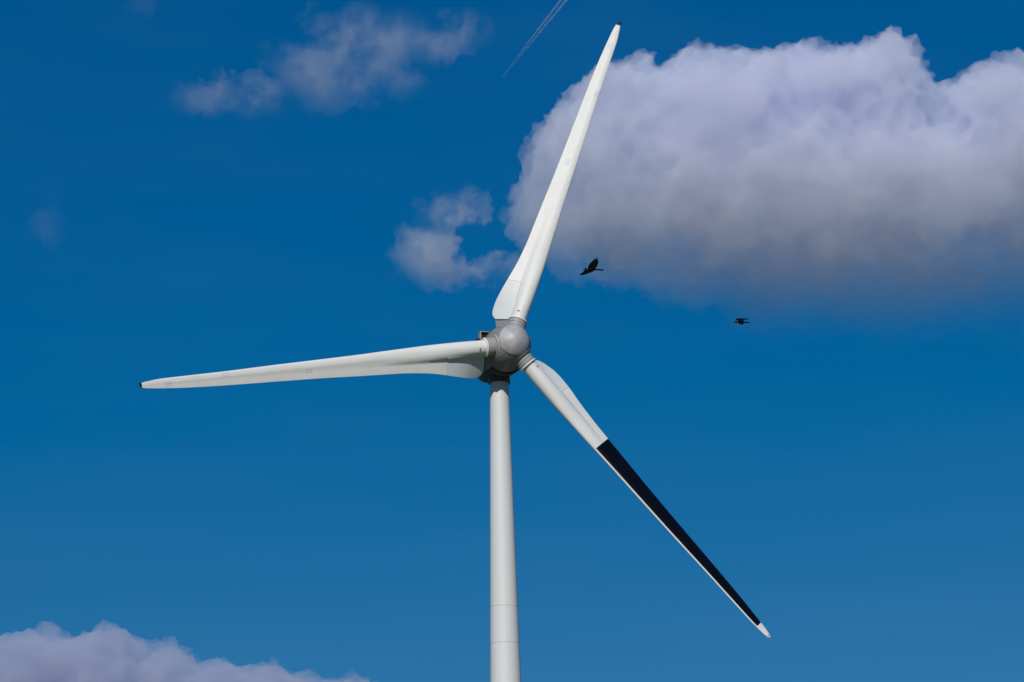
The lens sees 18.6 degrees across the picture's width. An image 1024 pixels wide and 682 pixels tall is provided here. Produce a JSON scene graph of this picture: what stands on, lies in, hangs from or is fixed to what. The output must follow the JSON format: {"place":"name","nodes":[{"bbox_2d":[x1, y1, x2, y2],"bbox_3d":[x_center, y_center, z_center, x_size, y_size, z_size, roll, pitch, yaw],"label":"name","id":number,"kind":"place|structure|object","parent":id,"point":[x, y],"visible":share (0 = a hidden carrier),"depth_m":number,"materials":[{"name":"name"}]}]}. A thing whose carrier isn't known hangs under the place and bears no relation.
{"place":"outdoors","nodes":[
{"label":"outdoors","id":0,"kind":"place"},
{"bbox_2d":[139,22,770,681],"bbox_3d":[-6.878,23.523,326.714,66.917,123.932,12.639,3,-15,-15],"label":"wind turbine","id":1,"kind":"object","parent":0,"point":[497,356],"visible":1,"depth_m":329.88,"materials":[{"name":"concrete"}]},
{"bbox_2d":[0,0,1023,681],"label":"sky","id":2,"kind":"structure","parent":0,"point":[188,187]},
{"bbox_2d":[580,257,603,274],"bbox_3d":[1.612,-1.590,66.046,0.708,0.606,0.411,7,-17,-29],"label":"crow","id":3,"kind":"object","parent":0,"point":[593,264],"visible":1,"depth_m":65.99,"materials":[{"name":"black"}]},
{"bbox_2d":[733,318,749,324],"bbox_3d":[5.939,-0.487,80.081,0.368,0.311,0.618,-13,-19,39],"label":"crow","id":4,"kind":"object","parent":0,"point":[740,321],"visible":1,"depth_m":79.97,"materials":[{"name":"black"}]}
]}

